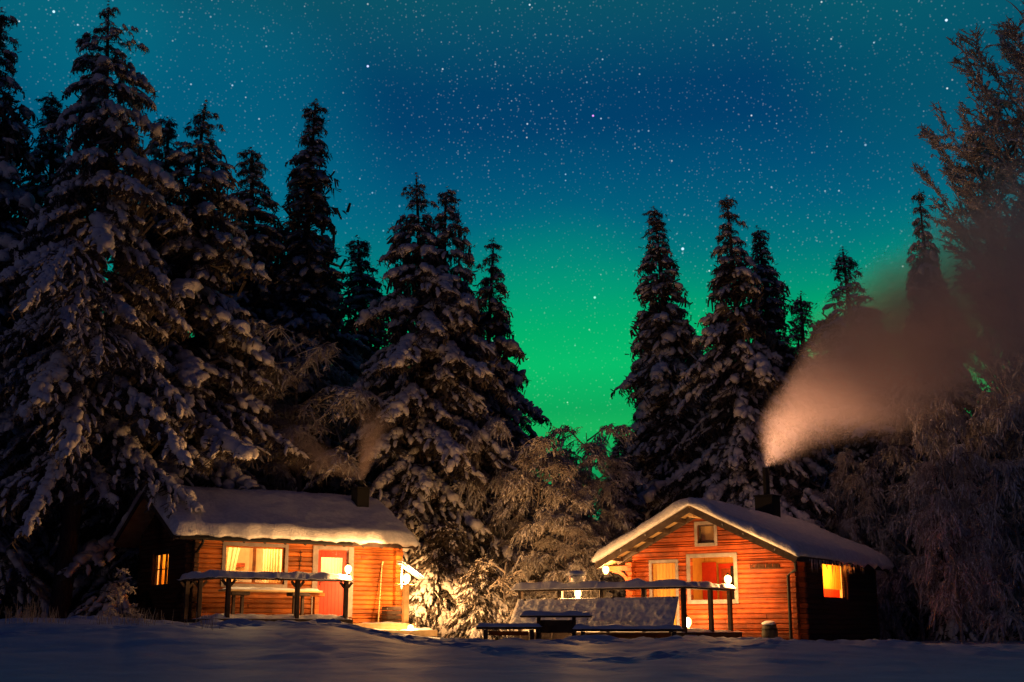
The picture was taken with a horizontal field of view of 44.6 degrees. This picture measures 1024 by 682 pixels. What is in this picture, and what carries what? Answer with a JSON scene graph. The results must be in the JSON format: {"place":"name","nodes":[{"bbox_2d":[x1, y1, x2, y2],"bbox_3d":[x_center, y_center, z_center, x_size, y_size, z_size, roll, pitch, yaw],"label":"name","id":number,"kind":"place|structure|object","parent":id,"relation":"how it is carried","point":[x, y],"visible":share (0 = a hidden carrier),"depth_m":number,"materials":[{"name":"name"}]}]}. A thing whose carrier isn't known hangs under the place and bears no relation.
{"place":"outdoors","nodes":[
{"label":"outdoors","id":0,"kind":"place"},
{"bbox_2d":[0,591,219,628],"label":"grass","id":1,"kind":"structure","parent":0,"point":[53,618],"depth_m":24.90,"materials":[{"name":"brown plant"}]},
{"bbox_2d":[0,615,1023,681],"bbox_3d":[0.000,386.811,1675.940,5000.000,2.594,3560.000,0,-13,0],"label":"ground","id":2,"kind":"structure","parent":0,"point":[76,648],"depth_m":16.64,"materials":[{"name":"white snow"}]},
{"bbox_2d":[0,7,94,618],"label":"spruce tree","id":3,"kind":"object","parent":2,"relation":"on","point":[15,149],"visible":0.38,"depth_m":41.35,"materials":[{"name":"green plant"}]},
{"bbox_2d":[0,92,109,615],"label":"spruce tree","id":4,"kind":"object","parent":2,"relation":"on","point":[52,158],"visible":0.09,"depth_m":44.28,"materials":[{"name":"green plant"}]},
{"bbox_2d":[0,0,215,618],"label":"spruce tree","id":5,"kind":"object","parent":2,"relation":"on","point":[70,265],"visible":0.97,"depth_m":37.08,"materials":[{"name":"green plant"}]},
{"bbox_2d":[73,223,162,605],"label":"spruce tree","id":6,"kind":"object","parent":2,"relation":"on","point":[136,574],"depth_m":40.28,"materials":[{"name":"green plant"}]},
{"bbox_2d":[102,567,143,617],"bbox_3d":[-10.197,7.110,33.087,1.357,2.194,1.233,7,-15,-28],"label":"frosted bush","id":7,"kind":"object","parent":2,"relation":"on","point":[128,588],"visible":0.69,"depth_m":33.05,"materials":[{"name":"white plant"}]},
{"bbox_2d":[14,99,314,617],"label":"spruce tree","id":8,"kind":"object","parent":2,"relation":"on","point":[198,254],"visible":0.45,"depth_m":41.18,"materials":[{"name":"green plant"}]},
{"bbox_2d":[188,147,319,491],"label":"spruce tree","id":9,"kind":"object","parent":2,"relation":"on","point":[252,303],"visible":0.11,"depth_m":47.83,"materials":[{"name":"green plant"}]},
{"bbox_2d":[112,480,419,622],"bbox_3d":[-7.602,6.490,38.114,7.820,4.700,5.752,9,-16,-34],"label":"log cabin","id":10,"kind":"object","parent":2,"relation":"on","point":[361,531],"visible":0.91,"depth_m":36.68,"materials":[{"name":"brown wood"}]},
{"bbox_2d":[150,548,170,589],"bbox_3d":[-10.224,6.666,36.454,0.160,1.130,1.500,9,-16,-34],"label":"window","id":11,"kind":"structure","parent":10,"relation":"in","point":[167,561],"depth_m":36.60,"materials":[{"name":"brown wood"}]},
{"bbox_2d":[220,542,288,587],"bbox_3d":[-7.324,6.382,35.533,2.010,1.250,0.160,9,-16,-34],"label":"window","id":12,"kind":"structure","parent":10,"relation":"in","point":[231,544],"depth_m":35.58,"materials":[{"name":"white glass"}]},
{"bbox_2d":[317,550,346,614],"bbox_3d":[-5.331,7.135,36.841,0.960,1.870,0.176,9,-16,-34],"label":"door","id":13,"kind":"structure","parent":10,"relation":"in","point":[328,561],"depth_m":36.84,"materials":[{"name":"red paint"}]},
{"bbox_2d":[179,613,352,623],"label":"wooden deck","id":14,"kind":"structure","parent":2,"relation":"on","point":[262,617],"depth_m":32.97,"materials":[{"name":"brown wood"}]},
{"bbox_2d":[178,569,353,618],"bbox_3d":[-6.684,7.096,33.903,4.135,1.626,2.604,9,-16,-34],"label":"deck railing","id":15,"kind":"object","parent":14,"relation":"on","point":[297,577],"visible":0.97,"depth_m":33.14,"materials":[{"name":"brown wood"}]},
{"bbox_2d":[218,587,324,615],"bbox_3d":[-6.601,7.258,34.545,3.070,0.877,0.534,9,-16,-34],"label":"deck table","id":16,"kind":"object","parent":14,"relation":"on","point":[242,592],"visible":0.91,"depth_m":34.56,"materials":[{"name":"brown wood"}]},
{"bbox_2d":[224,374,323,490],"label":"birch tree","id":17,"kind":"object","parent":2,"relation":"on","point":[277,473],"visible":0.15,"depth_m":43.26,"materials":[{"name":"plant"}]},
{"bbox_2d":[236,222,329,492],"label":"spruce tree","id":18,"kind":"object","parent":2,"relation":"on","point":[263,259],"visible":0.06,"depth_m":47.62,"materials":[{"name":"green plant"}]},
{"bbox_2d":[187,318,419,537],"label":"birch tree","id":19,"kind":"object","parent":2,"relation":"on","point":[330,460],"visible":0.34,"depth_m":43.05,"materials":[{"name":"plant"}]},
{"bbox_2d":[250,98,386,493],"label":"spruce tree","id":20,"kind":"object","parent":2,"relation":"on","point":[318,298],"visible":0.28,"depth_m":47.80,"materials":[{"name":"green plant"}]},
{"bbox_2d":[331,235,411,486],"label":"spruce tree","id":21,"kind":"object","parent":2,"relation":"on","point":[363,295],"visible":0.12,"depth_m":51.54,"materials":[{"name":"green plant"}]},
{"bbox_2d":[353,622,436,635],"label":"wooden steps","id":22,"kind":"structure","parent":2,"relation":"on","point":[399,627],"depth_m":35.24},
{"bbox_2d":[378,561,383,621],"bbox_3d":[-3.937,7.518,37.374,0.085,1.853,0.540,-1,-13,3],"label":"pair of skis","id":23,"kind":"object","parent":22,"relation":"on","point":[380,590],"visible":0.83,"depth_m":37.38},
{"bbox_2d":[382,606,400,621],"bbox_3d":[-3.594,8.157,37.163,0.515,0.500,0.394,9,-16,-34],"label":"wood crate","id":24,"kind":"object","parent":22,"relation":"on","point":[391,614],"visible":0.94,"depth_m":37.00,"materials":[{"name":"brown wood"}]},
{"bbox_2d":[394,561,424,622],"bbox_3d":[-3.035,7.382,36.684,1.096,1.799,0.584,9,-16,-34],"label":"bird feeder","id":25,"kind":"object","parent":22,"relation":"on","point":[416,573],"visible":0.95,"depth_m":36.41,"materials":[{"name":"brown wood"}]},
{"bbox_2d":[415,612,419,627],"bbox_3d":[-2.706,8.126,35.687,0.130,0.750,0.124,0,-13,0],"label":"marker stake","id":26,"kind":"object","parent":2,"relation":"on","point":[417,614],"visible":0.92,"depth_m":35.70,"materials":[{"name":"brown wood"}]},
{"bbox_2d":[300,172,562,621],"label":"spruce tree","id":27,"kind":"object","parent":2,"relation":"on","point":[439,305],"visible":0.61,"depth_m":43.07,"materials":[{"name":"green plant"}]},
{"bbox_2d":[401,519,473,637],"bbox_3d":[-1.999,8.104,39.392,4.737,5.108,3.246,-18,-22,53],"label":"spruce tree","id":28,"kind":"object","parent":2,"relation":"on","point":[436,552],"visible":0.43,"depth_m":38.96,"materials":[{"name":"white plant"}]},
{"bbox_2d":[410,337,495,576],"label":"spruce tree","id":29,"kind":"object","parent":2,"relation":"on","point":[478,512],"visible":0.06,"depth_m":43.12,"materials":[{"name":"green plant"}]},
{"bbox_2d":[443,554,517,639],"bbox_3d":[-0.600,8.136,37.285,3.089,3.529,2.995,9,-16,-35],"label":"spruce tree","id":30,"kind":"object","parent":2,"relation":"on","point":[466,617],"visible":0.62,"depth_m":36.99,"materials":[{"name":"white plant"}]},
{"bbox_2d":[445,414,540,594],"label":"birch tree","id":31,"kind":"object","parent":2,"relation":"on","point":[494,425],"visible":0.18,"depth_m":42.32,"materials":[{"name":"plant"}]},
{"bbox_2d":[470,559,535,636],"bbox_3d":[-0.191,8.108,37.357,2.069,3.067,2.276,-1,-13,4],"label":"frosted bush","id":32,"kind":"object","parent":2,"relation":"on","point":[502,583],"visible":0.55,"depth_m":37.06,"materials":[{"name":"white plant"}]},
{"bbox_2d":[475,623,542,639],"bbox_3d":[-0.073,6.891,29.215,1.596,0.587,0.496,0,-13,-2],"label":"bench","id":33,"kind":"object","parent":2,"relation":"on","point":[485,627],"visible":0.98,"depth_m":29.08,"materials":[{"name":"brown wood"}]},
{"bbox_2d":[470,238,551,597],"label":"spruce tree","id":34,"kind":"object","parent":2,"relation":"on","point":[498,325],"visible":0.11,"depth_m":46.38,"materials":[{"name":"green plant"}]},
{"bbox_2d":[481,432,598,608],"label":"birch tree","id":35,"kind":"object","parent":2,"relation":"on","point":[560,464],"visible":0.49,"depth_m":41.01,"materials":[{"name":"plant"}]},
{"bbox_2d":[533,467,573,591],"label":"spruce tree","id":36,"kind":"object","parent":2,"relation":"on","point":[537,474],"visible":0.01,"depth_m":66.76,"materials":[{"name":"green plant"}]},
{"bbox_2d":[520,610,593,638],"bbox_3d":[1.073,6.864,29.819,1.772,0.840,1.500,-1,-13,4],"label":"picnic table","id":37,"kind":"object","parent":2,"relation":"on","point":[558,626],"visible":0.98,"depth_m":29.76,"materials":[{"name":"brown wood"}]},
{"bbox_2d":[517,484,613,598],"bbox_3d":[1.552,7.159,39.943,3.670,5.261,3.310,-10,-16,36],"label":"birch tree","id":38,"kind":"object","parent":2,"relation":"on","point":[573,529],"visible":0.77,"depth_m":39.86,"materials":[{"name":"plant"}]},
{"bbox_2d":[559,455,597,547],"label":"spruce tree","id":39,"kind":"object","parent":2,"relation":"on","point":[585,506],"visible":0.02,"depth_m":68.34,"materials":[{"name":"green plant"}]},
{"bbox_2d":[515,423,650,597],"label":"birch tree","id":40,"kind":"object","parent":2,"relation":"on","point":[596,449],"visible":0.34,"depth_m":43.29,"materials":[{"name":"plant"}]},
{"bbox_2d":[509,596,678,639],"bbox_3d":[2.018,7.315,32.463,5.000,1.264,0.450,-9,-16,34],"label":"slatted screen","id":41,"kind":"object","parent":2,"relation":"on","point":[641,611],"visible":0.71,"depth_m":32.14,"materials":[{"name":"wood"}]},
{"bbox_2d":[584,430,644,596],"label":"spruce tree","id":42,"kind":"object","parent":2,"relation":"on","point":[631,502],"visible":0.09,"depth_m":46.43,"materials":[{"name":"green plant"}]},
{"bbox_2d":[572,624,683,637],"bbox_3d":[2.717,6.883,29.120,2.621,0.559,0.504,-1,-13,3],"label":"bench","id":43,"kind":"object","parent":2,"relation":"on","point":[583,629],"visible":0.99,"depth_m":28.98,"materials":[{"name":"brown wood"}]},
{"bbox_2d":[515,628,741,639],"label":"wooden deck","id":44,"kind":"structure","parent":2,"relation":"on","point":[715,633],"depth_m":32.84,"materials":[{"name":"brown wood"}]},
{"bbox_2d":[509,578,736,632],"bbox_3d":[3.006,7.354,33.731,5.490,1.745,2.962,-9,-16,34],"label":"deck railing","id":45,"kind":"object","parent":44,"relation":"on","point":[520,588],"visible":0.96,"depth_m":32.56,"materials":[{"name":"brown wood"}]},
{"bbox_2d":[566,570,585,582],"bbox_3d":[1.722,6.317,33.326,0.524,0.386,0.553,1,-13,-4],"label":"ice lantern","id":46,"kind":"object","parent":45,"relation":"on","point":[576,576],"visible":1,"depth_m":33.13,"materials":[{"name":"ice"}]},
{"bbox_2d":[594,206,725,576],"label":"spruce tree","id":47,"kind":"object","parent":2,"relation":"on","point":[665,333],"visible":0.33,"depth_m":49.18,"materials":[{"name":"green plant"}]},
{"bbox_2d":[639,195,839,529],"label":"spruce tree","id":48,"kind":"object","parent":2,"relation":"on","point":[738,371],"visible":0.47,"depth_m":45.98,"materials":[{"name":"green plant"}]},
{"bbox_2d":[591,467,893,640],"bbox_3d":[7.039,6.369,37.478,6.540,5.250,7.589,-9,-16,34],"label":"log cabin","id":49,"kind":"object","parent":2,"relation":"on","point":[794,578],"visible":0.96,"depth_m":35.15,"materials":[{"name":"brown wood"}]},
{"bbox_2d":[653,563,676,624],"bbox_3d":[4.377,7.291,35.603,0.741,1.870,0.055,-9,-16,34],"label":"door","id":50,"kind":"structure","parent":49,"relation":"in","point":[662,571],"depth_m":35.70,"materials":[{"name":"orange wood"}]},
{"bbox_2d":[694,521,717,546],"bbox_3d":[5.484,5.438,35.200,0.700,0.700,0.160,-9,-16,34],"label":"window","id":51,"kind":"structure","parent":49,"relation":"in","point":[700,524],"depth_m":35.23,"materials":[{"name":"white wood"}]},
{"bbox_2d":[686,552,738,603],"bbox_3d":[5.609,6.628,34.843,1.560,1.380,0.170,-9,-16,34],"label":"window","id":52,"kind":"structure","parent":49,"relation":"in","point":[734,554],"depth_m":34.78,"materials":[{"name":"white wood"}]},
{"bbox_2d":[718,563,734,599],"bbox_3d":[6.321,7.338,35.917,0.760,1.860,0.105,-9,-16,34],"label":"curtain","id":53,"kind":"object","parent":49,"relation":"in","point":[724,568],"depth_m":36.09,"materials":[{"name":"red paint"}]},
{"bbox_2d":[820,564,848,601],"bbox_3d":[9.159,6.804,35.564,0.160,1.180,2.000,-9,-16,34],"label":"window","id":54,"kind":"structure","parent":49,"relation":"in","point":[843,579],"depth_m":36.18,"materials":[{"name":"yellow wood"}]},
{"bbox_2d":[761,621,777,637],"bbox_3d":[6.817,7.739,33.013,0.430,0.670,0.436,0,-13,0],"label":"rain barrel","id":55,"kind":"object","parent":2,"relation":"on","point":[769,629],"visible":0.77,"depth_m":32.88,"materials":[{"name":"brown wood"}]},
{"bbox_2d":[723,225,882,638],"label":"spruce tree","id":56,"kind":"object","parent":2,"relation":"on","point":[774,313],"visible":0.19,"depth_m":48.33,"materials":[{"name":"green plant"}]},
{"bbox_2d":[781,291,848,508],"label":"spruce tree","id":57,"kind":"object","parent":2,"relation":"on","point":[826,393],"visible":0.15,"depth_m":57.76,"materials":[{"name":"green plant"}]},
{"bbox_2d":[799,246,912,507],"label":"spruce tree","id":58,"kind":"object","parent":2,"relation":"on","point":[862,323],"visible":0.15,"depth_m":57.57,"materials":[{"name":"green plant"}]},
{"bbox_2d":[816,448,908,640],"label":"birch tree","id":59,"kind":"object","parent":2,"relation":"on","point":[847,525],"visible":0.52,"depth_m":43.38,"materials":[{"name":"white plant"}]},
{"bbox_2d":[823,341,965,639],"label":"spruce tree","id":60,"kind":"object","parent":2,"relation":"on","point":[860,424],"visible":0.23,"depth_m":49.16,"materials":[{"name":"green plant"}]},
{"bbox_2d":[855,379,1012,640],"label":"birch tree","id":61,"kind":"object","parent":2,"relation":"on","point":[891,452],"visible":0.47,"depth_m":43.36,"materials":[{"name":"plant"}]},
{"bbox_2d":[880,189,1023,640],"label":"spruce tree","id":62,"kind":"object","parent":2,"relation":"on","point":[938,348],"visible":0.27,"depth_m":48.52,"materials":[{"name":"green plant"}]},
{"bbox_2d":[888,108,1023,533],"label":"birch tree","id":63,"kind":"object","parent":2,"relation":"on","point":[977,219],"visible":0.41,"depth_m":47.85,"materials":[{"name":"plant"}]},
{"bbox_2d":[903,392,1021,641],"bbox_3d":[13.296,5.441,37.440,3.088,7.773,3.425,1,-13,-3],"label":"birch tree","id":64,"kind":"object","parent":2,"relation":"on","point":[931,429],"visible":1,"depth_m":37.43,"materials":[{"name":"plant"}]},
{"bbox_2d":[907,0,1023,448],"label":"birch tree","id":65,"kind":"object","parent":2,"relation":"on","point":[1009,53],"visible":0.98,"depth_m":44.88,"materials":[{"name":"plant"}]},
{"bbox_2d":[947,390,1023,642],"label":"birch tree","id":66,"kind":"object","parent":2,"relation":"on","point":[999,416],"visible":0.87,"depth_m":39.94,"materials":[{"name":"plant"}]},
{"bbox_2d":[985,232,1023,581],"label":"spruce tree","id":67,"kind":"object","parent":2,"relation":"on","point":[1013,279],"visible":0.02,"depth_m":50.69,"materials":[{"name":"green plant"}]},
{"bbox_2d":[0,0,1023,519],"label":"sky","id":68,"kind":"structure","parent":0,"point":[555,125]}
]}

